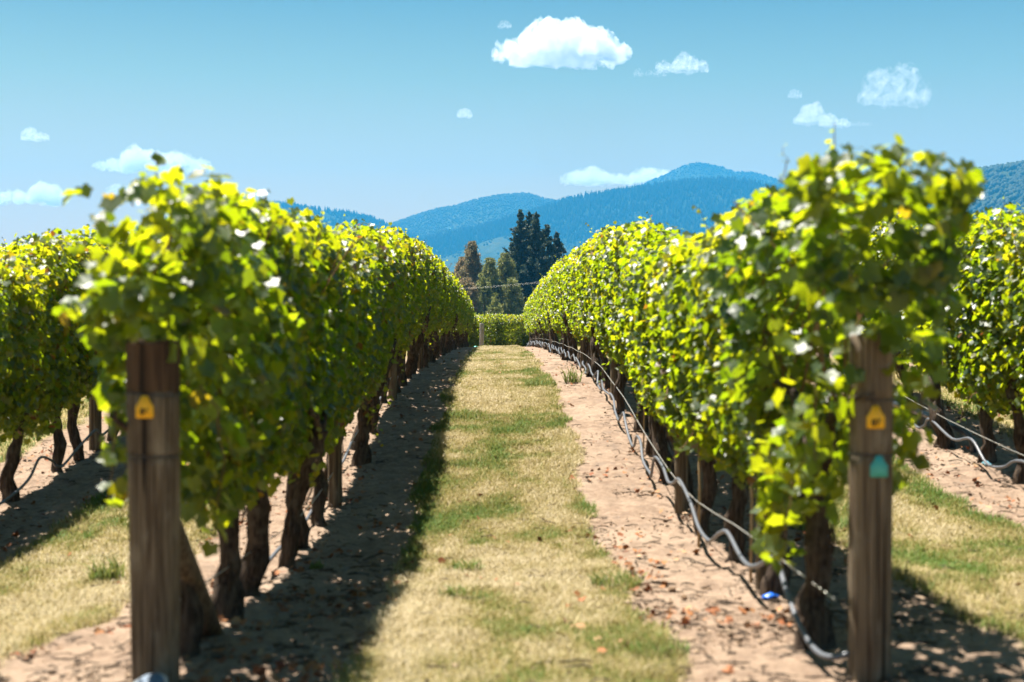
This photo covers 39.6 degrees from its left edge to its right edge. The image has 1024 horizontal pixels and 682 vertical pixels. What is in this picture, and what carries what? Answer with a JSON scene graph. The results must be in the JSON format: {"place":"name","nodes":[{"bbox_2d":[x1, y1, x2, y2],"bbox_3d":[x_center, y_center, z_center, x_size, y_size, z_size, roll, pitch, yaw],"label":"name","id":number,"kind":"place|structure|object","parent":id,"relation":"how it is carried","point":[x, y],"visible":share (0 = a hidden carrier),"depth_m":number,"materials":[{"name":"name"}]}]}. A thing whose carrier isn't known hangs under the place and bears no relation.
{"place":"outdoors","nodes":[
{"label":"outdoors","id":0,"kind":"place"},
{"bbox_2d":[0,396,108,462],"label":"grass","id":1,"kind":"structure","parent":0,"point":[85,412],"depth_m":14.11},
{"bbox_2d":[0,462,216,664],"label":"grass","id":2,"kind":"structure","parent":0,"point":[93,608],"depth_m":7.86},
{"bbox_2d":[135,207,383,232],"bbox_3d":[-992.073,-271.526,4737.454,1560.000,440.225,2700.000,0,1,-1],"label":"hills","id":3,"kind":"structure","parent":0,"point":[327,215],"depth_m":5082.22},
{"bbox_2d":[93,199,420,244],"bbox_3d":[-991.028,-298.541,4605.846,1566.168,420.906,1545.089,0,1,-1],"label":"hill forest","id":4,"kind":"object","parent":3,"relation":"on","point":[368,219],"visible":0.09,"depth_m":5135.09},
{"bbox_2d":[402,196,542,237],"bbox_3d":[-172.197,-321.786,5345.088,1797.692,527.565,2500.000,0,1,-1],"label":"hills","id":5,"kind":"structure","parent":0,"point":[481,213],"depth_m":5492.19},
{"bbox_2d":[392,192,557,237],"bbox_3d":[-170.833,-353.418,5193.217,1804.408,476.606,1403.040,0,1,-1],"label":"hill forest","id":6,"kind":"object","parent":5,"relation":"on","point":[471,206],"visible":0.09,"depth_m":5556.19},
{"bbox_2d":[439,236,573,296],"bbox_3d":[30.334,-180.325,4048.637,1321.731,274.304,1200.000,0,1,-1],"label":"hills","id":7,"kind":"structure","parent":0,"point":[493,248],"depth_m":4265.91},
{"bbox_2d":[319,345,701,681],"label":"grass","id":8,"kind":"structure","parent":0,"point":[481,365],"depth_m":7.84,"materials":[{"name":"plant"}]},
{"bbox_2d":[0,333,1023,681],"bbox_3d":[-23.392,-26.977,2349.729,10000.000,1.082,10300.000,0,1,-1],"label":"ground","id":9,"kind":"structure","parent":0,"point":[392,479],"depth_m":8.35,"materials":[{"name":"soil"}]},
{"bbox_2d":[0,256,41,432],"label":"grapevine","id":10,"kind":"object","parent":9,"relation":"on","point":[8,308],"visible":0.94,"depth_m":10.24,"materials":[{"name":"green plant"}]},
{"bbox_2d":[0,251,83,501],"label":"grapevine","id":11,"kind":"object","parent":9,"relation":"on","point":[26,425],"visible":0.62,"depth_m":10.92,"materials":[{"name":"green plant"}]},
{"bbox_2d":[2,228,100,472],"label":"grapevine","id":12,"kind":"object","parent":9,"relation":"on","point":[59,439],"visible":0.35,"depth_m":11.60,"materials":[{"name":"green plant"}]},
{"bbox_2d":[0,428,108,504],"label":"drip hose","id":13,"kind":"object","parent":12,"relation":"attached to","point":[50,460],"visible":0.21,"depth_m":11.38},
{"bbox_2d":[24,228,122,461],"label":"grapevine","id":14,"kind":"object","parent":9,"relation":"on","point":[74,435],"visible":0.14,"depth_m":12.28,"materials":[{"name":"green plant"}]},
{"bbox_2d":[89,380,101,449],"bbox_3d":[-3.831,0.298,13.067,0.115,1.799,0.115,-1,1,-45],"label":"trellis post","id":15,"kind":"object","parent":9,"relation":"on","point":[95,417],"visible":0.18,"depth_m":13.02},
{"bbox_2d":[71,224,128,440],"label":"grapevine","id":16,"kind":"object","parent":9,"relation":"on","point":[92,235],"visible":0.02,"depth_m":12.88,"materials":[{"name":"green plant"}]},
{"bbox_2d":[78,553,127,582],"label":"weed tuft","id":17,"kind":"object","parent":9,"relation":"on","point":[105,573],"visible":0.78,"depth_m":7.81,"materials":[{"name":"green plant"}]},
{"bbox_2d":[135,673,167,681],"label":"pipe stub","id":18,"kind":"object","parent":9,"relation":"on","point":[155,677],"visible":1,"depth_m":4.71,"materials":[{"name":"grey plastic"}]},
{"bbox_2d":[123,338,181,681],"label":"end post","id":19,"kind":"object","parent":9,"relation":"on","point":[153,393],"visible":1,"depth_m":4.82,"materials":[{"name":"brown wood"}]},
{"bbox_2d":[52,151,304,657],"bbox_3d":[-1.252,0.309,5.418,0.750,1.955,1.554,0,1,-1],"label":"grapevine","id":20,"kind":"object","parent":9,"relation":"on","point":[116,311],"visible":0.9,"depth_m":5.01,"materials":[{"name":"green plant"}]},
{"bbox_2d":[180,518,224,636],"bbox_3d":[-1.240,0.937,5.482,0.111,0.805,1.024,0,1,-1],"label":"brace pole","id":21,"kind":"object","parent":9,"relation":"on","point":[191,573],"visible":0.22,"depth_m":5.43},
{"bbox_2d":[120,182,316,619],"bbox_3d":[-1.306,0.308,6.380,0.689,2.050,1.500,0,1,-1],"label":"grapevine","id":22,"kind":"object","parent":9,"relation":"on","point":[228,596],"visible":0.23,"depth_m":6.22,"materials":[{"name":"green plant"}]},
{"bbox_2d":[172,179,327,597],"bbox_3d":[-1.294,0.307,7.007,0.689,2.101,1.490,0,1,-1],"label":"grapevine","id":23,"kind":"object","parent":9,"relation":"on","point":[255,562],"visible":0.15,"depth_m":6.97,"materials":[{"name":"green plant"}]},
{"bbox_2d":[233,216,353,569],"bbox_3d":[-1.230,0.318,8.041,0.790,2.106,1.484,0,1,-1],"label":"grapevine","id":24,"kind":"object","parent":9,"relation":"on","point":[310,444],"visible":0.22,"depth_m":8.03,"materials":[{"name":"green plant"}]},
{"bbox_2d":[267,197,360,548],"bbox_3d":[-1.304,0.266,8.851,0.740,2.206,1.488,0,1,-1],"label":"grapevine","id":25,"kind":"object","parent":9,"relation":"on","point":[336,243],"visible":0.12,"depth_m":8.77,"materials":[{"name":"green plant"}]},
{"bbox_2d":[328,436,341,507],"bbox_3d":[-1.293,0.500,10.395,0.104,1.805,0.104,0,1,-21],"label":"trellis post","id":26,"kind":"object","parent":9,"relation":"on","point":[335,480],"visible":0.2,"depth_m":10.36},
{"bbox_2d":[310,228,379,526],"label":"grapevine","id":27,"kind":"object","parent":9,"relation":"on","point":[321,482],"visible":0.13,"depth_m":9.71,"materials":[{"name":"green plant"}]},
{"bbox_2d":[323,237,384,500],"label":"grapevine","id":28,"kind":"object","parent":9,"relation":"on","point":[371,279],"visible":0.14,"depth_m":10.70,"materials":[{"name":"green plant"}]},
{"bbox_2d":[337,219,395,466],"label":"grapevine","id":29,"kind":"object","parent":9,"relation":"on","point":[362,454],"visible":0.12,"depth_m":11.86,"materials":[{"name":"green plant"}]},
{"bbox_2d":[334,214,404,450],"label":"grapevine","id":30,"kind":"object","parent":9,"relation":"on","point":[385,247],"visible":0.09,"depth_m":12.43,"materials":[{"name":"green plant"}]},
{"bbox_2d":[361,227,412,355],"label":"grapevine","id":31,"kind":"object","parent":9,"relation":"on","point":[402,309],"visible":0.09,"depth_m":14.70,"materials":[{"name":"green plant"}]},
{"bbox_2d":[370,225,408,433],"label":"grapevine","id":32,"kind":"object","parent":9,"relation":"on","point":[399,273],"visible":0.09,"depth_m":13.55,"materials":[{"name":"green plant"}]},
{"bbox_2d":[361,222,421,393],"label":"grapevine","id":33,"kind":"object","parent":9,"relation":"on","point":[415,249],"visible":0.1,"depth_m":16.54,"materials":[{"name":"green plant"}]},
{"bbox_2d":[388,355,396,398],"bbox_3d":[-1.351,-0.056,16.087,0.105,1.804,0.105,1,1,40],"label":"trellis post","id":34,"kind":"object","parent":9,"relation":"on","point":[392,374],"visible":0.11,"depth_m":16.05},
{"bbox_2d":[380,226,423,403],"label":"grapevine","id":35,"kind":"object","parent":9,"relation":"on","point":[409,299],"visible":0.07,"depth_m":15.52,"materials":[{"name":"green plant"}]},
{"bbox_2d":[397,239,431,386],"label":"grapevine","id":36,"kind":"object","parent":9,"relation":"on","point":[417,316],"visible":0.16,"depth_m":17.58,"materials":[{"name":"green plant"}]},
{"bbox_2d":[405,238,433,378],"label":"grapevine","id":37,"kind":"object","parent":9,"relation":"on","point":[410,364],"visible":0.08,"depth_m":18.80,"materials":[{"name":"green plant"}]},
{"bbox_2d":[412,237,434,374],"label":"grapevine","id":38,"kind":"object","parent":9,"relation":"on","point":[419,339],"visible":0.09,"depth_m":19.75,"materials":[{"name":"green plant"}]},
{"bbox_2d":[417,238,441,346],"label":"grapevine","id":39,"kind":"object","parent":9,"relation":"on","point":[434,260],"visible":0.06,"depth_m":21.11,"materials":[{"name":"green plant"}]},
{"bbox_2d":[423,258,442,367],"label":"grapevine","id":40,"kind":"object","parent":9,"relation":"on","point":[426,350],"visible":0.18,"depth_m":22.12,"materials":[{"name":"green plant"}]},
{"bbox_2d":[428,259,450,362],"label":"grapevine","id":41,"kind":"object","parent":9,"relation":"on","point":[431,359],"visible":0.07,"depth_m":24.39,"materials":[{"name":"green plant"}]},
{"bbox_2d":[433,254,448,361],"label":"grapevine","id":42,"kind":"object","parent":9,"relation":"on","point":[436,337],"visible":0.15,"depth_m":25.20,"materials":[{"name":"green plant"}]},
{"bbox_2d":[441,268,454,338],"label":"grapevine","id":43,"kind":"object","parent":9,"relation":"on","point":[449,280],"visible":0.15,"depth_m":27.49,"materials":[{"name":"green plant"}]},
{"bbox_2d":[439,274,457,355],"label":"grapevine","id":44,"kind":"object","parent":9,"relation":"on","point":[442,341],"visible":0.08,"depth_m":29.83,"materials":[{"name":"green plant"}]},
{"bbox_2d":[443,558,484,571],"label":"weed tuft","id":45,"kind":"object","parent":9,"relation":"on","point":[466,565],"visible":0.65,"depth_m":7.75,"materials":[{"name":"green plant"}]},
{"bbox_2d":[442,406,487,418],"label":"weed tuft","id":46,"kind":"object","parent":9,"relation":"on","point":[467,414],"visible":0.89,"depth_m":14.26,"materials":[{"name":"green plant"}]},
{"bbox_2d":[458,241,482,295],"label":"gum tree","id":47,"kind":"object","parent":9,"relation":"on","point":[472,267],"visible":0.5,"depth_m":244.94,"materials":[{"name":"green plant"}]},
{"bbox_2d":[461,277,480,314],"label":"gum tree","id":48,"kind":"object","parent":9,"relation":"on","point":[468,283],"visible":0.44,"depth_m":235.02,"materials":[{"name":"green plant"}]},
{"bbox_2d":[473,277,493,316],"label":"gum tree","id":49,"kind":"object","parent":9,"relation":"on","point":[485,296],"visible":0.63,"depth_m":235.09,"materials":[{"name":"green plant"}]},
{"bbox_2d":[469,313,502,346],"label":"grapevine","id":50,"kind":"object","parent":9,"relation":"on","point":[487,323],"visible":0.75,"depth_m":61.32,"materials":[{"name":"green plant"}]},
{"bbox_2d":[476,257,503,311],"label":"gum tree","id":51,"kind":"object","parent":9,"relation":"on","point":[490,272],"visible":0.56,"depth_m":239.27,"materials":[{"name":"green plant"}]},
{"bbox_2d":[485,292,502,325],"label":"gum tree","id":52,"kind":"object","parent":9,"relation":"on","point":[497,308],"visible":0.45,"depth_m":204.81,"materials":[{"name":"green plant"}]},
{"bbox_2d":[495,252,522,314],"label":"gum tree","id":53,"kind":"object","parent":9,"relation":"on","point":[506,267],"visible":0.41,"depth_m":243.04,"materials":[{"name":"green plant"}]},
{"bbox_2d":[0,346,1021,681],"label":"fallen leaves","id":54,"kind":"object","parent":9,"relation":"on","point":[258,670],"visible":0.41,"depth_m":6.70,"materials":[{"name":"brown plant"}]},
{"bbox_2d":[0,355,1021,681],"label":"soil clods","id":55,"kind":"object","parent":9,"relation":"on","point":[350,639],"visible":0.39,"depth_m":6.07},
{"bbox_2d":[495,313,528,346],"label":"grapevine","id":56,"kind":"object","parent":9,"relation":"on","point":[517,332],"visible":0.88,"depth_m":61.34,"materials":[{"name":"green plant"}]},
{"bbox_2d":[499,277,524,320],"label":"gum tree","id":57,"kind":"object","parent":9,"relation":"on","point":[513,292],"visible":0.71,"depth_m":237.15,"materials":[{"name":"green plant"}]},
{"bbox_2d":[0,358,1023,681],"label":"twigs","id":58,"kind":"object","parent":9,"relation":"on","point":[360,642],"visible":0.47,"depth_m":6.03,"materials":[{"name":"wood"}]},
{"bbox_2d":[500,209,538,312],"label":"pine tree","id":59,"kind":"object","parent":9,"relation":"on","point":[519,251],"visible":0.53,"depth_m":283.83,"materials":[{"name":"green plant"}]},
{"bbox_2d":[517,211,553,310],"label":"pine tree","id":60,"kind":"object","parent":9,"relation":"on","point":[539,264],"visible":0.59,"depth_m":282.03,"materials":[{"name":"green plant"}]},
{"bbox_2d":[525,224,563,301],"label":"pine tree","id":61,"kind":"object","parent":9,"relation":"on","point":[551,249],"visible":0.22,"depth_m":286.56,"materials":[{"name":"green plant"}]},
{"bbox_2d":[540,278,555,352],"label":"grapevine","id":62,"kind":"object","parent":9,"relation":"on","point":[546,318],"visible":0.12,"depth_m":31.00,"materials":[{"name":"green plant"}]},
{"bbox_2d":[548,260,562,342],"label":"grapevine","id":63,"kind":"object","parent":9,"relation":"on","point":[550,285],"visible":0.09,"depth_m":26.58,"materials":[{"name":"green plant"}]},
{"bbox_2d":[549,231,566,263],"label":"pine tree","id":64,"kind":"object","parent":9,"relation":"on","point":[558,243],"visible":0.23,"depth_m":288.56,"materials":[{"name":"green plant"}]},
{"bbox_2d":[549,255,570,360],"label":"grapevine","id":65,"kind":"object","parent":9,"relation":"on","point":[565,341],"visible":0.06,"depth_m":25.45,"materials":[{"name":"green plant"}]},
{"bbox_2d":[553,255,575,360],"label":"grapevine","id":66,"kind":"object","parent":9,"relation":"on","point":[559,300],"visible":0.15,"depth_m":24.29,"materials":[{"name":"green plant"}]},
{"bbox_2d":[557,255,577,363],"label":"grapevine","id":67,"kind":"object","parent":9,"relation":"on","point":[562,297],"visible":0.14,"depth_m":23.24,"materials":[{"name":"green plant"}]},
{"bbox_2d":[556,365,588,382],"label":"weed tuft","id":68,"kind":"object","parent":9,"relation":"on","point":[574,377],"visible":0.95,"depth_m":17.50,"materials":[{"name":"green plant"}]},
{"bbox_2d":[562,241,583,340],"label":"grapevine","id":69,"kind":"object","parent":9,"relation":"on","point":[568,295],"visible":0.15,"depth_m":20.95,"materials":[{"name":"green plant"}]},
{"bbox_2d":[562,253,588,371],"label":"grapevine","id":70,"kind":"object","parent":9,"relation":"on","point":[579,330],"visible":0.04,"depth_m":19.93,"materials":[{"name":"green plant"}]},
{"bbox_2d":[569,246,593,376],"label":"grapevine","id":71,"kind":"object","parent":9,"relation":"on","point":[575,299],"visible":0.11,"depth_m":18.69,"materials":[{"name":"green plant"}]},
{"bbox_2d":[574,238,603,382],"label":"grapevine","id":72,"kind":"object","parent":9,"relation":"on","point":[583,316],"visible":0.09,"depth_m":17.56,"materials":[{"name":"green plant"}]},
{"bbox_2d":[577,221,619,388],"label":"grapevine","id":73,"kind":"object","parent":9,"relation":"on","point":[588,244],"visible":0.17,"depth_m":16.57,"materials":[{"name":"green plant"}]},
{"bbox_2d":[583,228,626,388],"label":"grapevine","id":74,"kind":"object","parent":9,"relation":"on","point":[599,333],"visible":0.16,"depth_m":15.18,"materials":[{"name":"green plant"}]},
{"bbox_2d":[610,359,617,399],"bbox_3d":[1.108,-0.062,15.312,0.095,1.803,0.095,0,1,-34],"label":"trellis post","id":75,"kind":"object","parent":9,"relation":"on","point":[613,375],"visible":0.09,"depth_m":15.28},
{"bbox_2d":[592,229,637,414],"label":"grapevine","id":76,"kind":"object","parent":9,"relation":"on","point":[598,274],"visible":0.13,"depth_m":14.24,"materials":[{"name":"green plant"}]},
{"bbox_2d":[586,567,648,588],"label":"weed tuft","id":77,"kind":"object","parent":9,"relation":"on","point":[609,580],"visible":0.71,"depth_m":7.02,"materials":[{"name":"green plant"}]},
{"bbox_2d":[598,212,670,432],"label":"grapevine","id":78,"kind":"object","parent":9,"relation":"on","point":[623,232],"visible":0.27,"depth_m":13.10,"materials":[{"name":"green plant"}]},
{"bbox_2d":[614,217,687,456],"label":"grapevine","id":79,"kind":"object","parent":9,"relation":"on","point":[643,238],"visible":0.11,"depth_m":11.80,"materials":[{"name":"green plant"}]},
{"bbox_2d":[611,238,700,483],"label":"grapevine","id":80,"kind":"object","parent":9,"relation":"on","point":[629,290],"visible":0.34,"depth_m":10.84,"materials":[{"name":"green plant"}]},
{"bbox_2d":[620,637,691,660],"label":"weed tuft","id":81,"kind":"object","parent":9,"relation":"on","point":[653,646],"visible":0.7,"depth_m":5.36,"materials":[{"name":"green plant"}]},
{"bbox_2d":[633,254,700,506],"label":"grapevine","id":82,"kind":"object","parent":9,"relation":"on","point":[646,338],"visible":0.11,"depth_m":10.06,"materials":[{"name":"green plant"}]},
{"bbox_2d":[674,435,687,513],"bbox_3d":[1.163,0.471,9.759,0.095,1.802,0.095,0,1,-25],"label":"trellis post","id":83,"kind":"object","parent":9,"relation":"on","point":[681,473],"visible":0.2,"depth_m":9.72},
{"bbox_2d":[644,228,731,537],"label":"grapevine","id":84,"kind":"object","parent":9,"relation":"on","point":[664,329],"visible":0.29,"depth_m":8.75,"materials":[{"name":"green plant"}]},
{"bbox_2d":[697,445,700,547],"bbox_3d":[1.102,0.892,8.383,0.025,0.850,0.035,0,1,-1],"label":"bamboo stake","id":85,"kind":"object","parent":9,"relation":"on","point":[699,497],"visible":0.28,"depth_m":8.38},
{"bbox_2d":[664,202,804,562],"bbox_3d":[1.208,0.286,7.766,0.740,1.993,1.488,0,1,-1],"label":"grapevine","id":86,"kind":"object","parent":9,"relation":"on","point":[697,395],"visible":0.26,"depth_m":7.65,"materials":[{"name":"green plant"}]},
{"bbox_2d":[749,483,753,582],"bbox_3d":[1.157,0.841,6.883,0.026,0.900,0.035,0,1,-1],"label":"bamboo stake","id":87,"kind":"object","parent":9,"relation":"on","point":[751,529],"visible":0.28,"depth_m":6.88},
{"bbox_2d":[755,270,774,590],"bbox_3d":[1.194,0.488,6.698,0.095,1.796,0.094,-1,1,-37],"label":"trellis post","id":88,"kind":"object","parent":9,"relation":"on","point":[759,572],"visible":0.05,"depth_m":6.67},
{"bbox_2d":[690,183,875,595],"bbox_3d":[1.246,0.273,6.565,0.712,1.968,1.486,0,1,-1],"label":"grapevine","id":89,"kind":"object","parent":9,"relation":"on","point":[739,426],"visible":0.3,"depth_m":6.42,"materials":[{"name":"green plant"}]},
{"bbox_2d":[701,122,986,650],"bbox_3d":[1.210,0.245,5.360,0.843,2.023,1.570,0,1,-1],"label":"grapevine","id":90,"kind":"object","parent":9,"relation":"on","point":[918,277],"visible":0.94,"depth_m":4.94,"materials":[{"name":"green plant"}]},
{"bbox_2d":[846,332,894,681],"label":"end post","id":91,"kind":"object","parent":9,"relation":"on","point":[870,495],"visible":0.95,"depth_m":4.86,"materials":[{"name":"brown wood"}]},
{"bbox_2d":[537,338,835,600],"bbox_3d":[0.888,0.351,29.837,0.006,0.703,49.700,0,1,-1],"label":"trellis wire","id":92,"kind":"object","parent":91,"relation":"attached to","point":[702,504],"visible":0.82,"depth_m":8.11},
{"bbox_2d":[527,340,849,659],"bbox_3d":[0.872,0.439,30.729,0.142,0.774,51.645,0,1,-1],"label":"drip hose","id":93,"kind":"object","parent":92,"relation":"hanging from","point":[812,646],"visible":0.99,"depth_m":7.86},
{"bbox_2d":[745,456,1023,649],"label":"grass","id":94,"kind":"structure","parent":9,"relation":"on","point":[922,563],"depth_m":7.78,"materials":[{"name":"plant"}]},
{"bbox_2d":[861,219,944,423],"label":"grapevine","id":95,"kind":"object","parent":9,"relation":"on","point":[900,367],"visible":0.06,"depth_m":13.18,"materials":[{"name":"green plant"}]},
{"bbox_2d":[895,238,995,448],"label":"grapevine","id":96,"kind":"object","parent":9,"relation":"on","point":[943,440],"visible":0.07,"depth_m":11.93,"materials":[{"name":"green plant"}]},
{"bbox_2d":[939,196,1023,462],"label":"grapevine","id":97,"kind":"object","parent":9,"relation":"on","point":[988,447],"visible":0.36,"depth_m":10.84,"materials":[{"name":"green plant"}]},
{"bbox_2d":[950,222,1023,484],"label":"grapevine","id":98,"kind":"object","parent":9,"relation":"on","point":[992,405],"visible":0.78,"depth_m":10.32,"materials":[{"name":"green plant"}]},
{"bbox_2d":[1001,252,1023,409],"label":"grapevine","id":99,"kind":"object","parent":9,"relation":"on","point":[1017,298],"visible":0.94,"depth_m":9.78,"materials":[{"name":"green plant"}]},
{"bbox_2d":[0,0,1023,248],"label":"sky","id":100,"kind":"structure","parent":0,"point":[388,110],"materials":[{"name":"blue"}]},
{"bbox_2d":[426,181,763,255],"bbox_3d":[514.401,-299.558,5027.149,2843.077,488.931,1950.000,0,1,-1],"label":"hills","id":101,"kind":"structure","parent":0,"point":[652,209],"depth_m":4673.14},
{"bbox_2d":[417,175,862,257],"bbox_3d":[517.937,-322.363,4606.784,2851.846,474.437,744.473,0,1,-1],"label":"hill forest","id":102,"kind":"object","parent":101,"relation":"on","point":[496,228],"visible":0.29,"depth_m":4711.80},
{"bbox_2d":[646,163,786,187],"bbox_3d":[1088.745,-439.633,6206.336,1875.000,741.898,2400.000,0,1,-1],"label":"hills","id":103,"kind":"structure","parent":0,"point":[707,168],"depth_m":6440.62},
{"bbox_2d":[640,162,786,187],"bbox_3d":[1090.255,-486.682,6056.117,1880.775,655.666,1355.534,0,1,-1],"label":"hill forest","id":104,"kind":"object","parent":103,"relation":"on","point":[713,167],"visible":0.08,"depth_m":6456.45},
{"bbox_2d":[893,368,1023,436],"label":"grass","id":105,"kind":"structure","parent":0,"point":[1001,425],"depth_m":13.79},
{"bbox_2d":[904,396,1023,455],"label":"trellis wire","id":106,"kind":"object","parent":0,"point":[972,431],"visible":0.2,"depth_m":10.92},
{"bbox_2d":[893,401,976,452],"bbox_3d":[3.703,0.753,12.630,0.100,0.335,2.038,0,1,-3],"label":"water pipe","id":107,"kind":"object","parent":106,"relation":"hanging from","point":[961,430],"visible":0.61,"depth_m":11.83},
{"bbox_2d":[915,418,1023,468],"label":"drip hose","id":108,"kind":"object","parent":106,"relation":"hanging from","point":[977,448],"visible":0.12,"depth_m":10.87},
{"bbox_2d":[928,169,1020,211],"bbox_3d":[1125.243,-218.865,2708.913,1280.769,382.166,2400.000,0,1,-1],"label":"hills","id":109,"kind":"structure","parent":0,"point":[994,194],"depth_m":2783.09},
{"bbox_2d":[884,160,1023,226],"bbox_3d":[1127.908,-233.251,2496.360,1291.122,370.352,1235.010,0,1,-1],"label":"hill forest","id":110,"kind":"object","parent":109,"relation":"on","point":[1013,189],"visible":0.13,"depth_m":2747.37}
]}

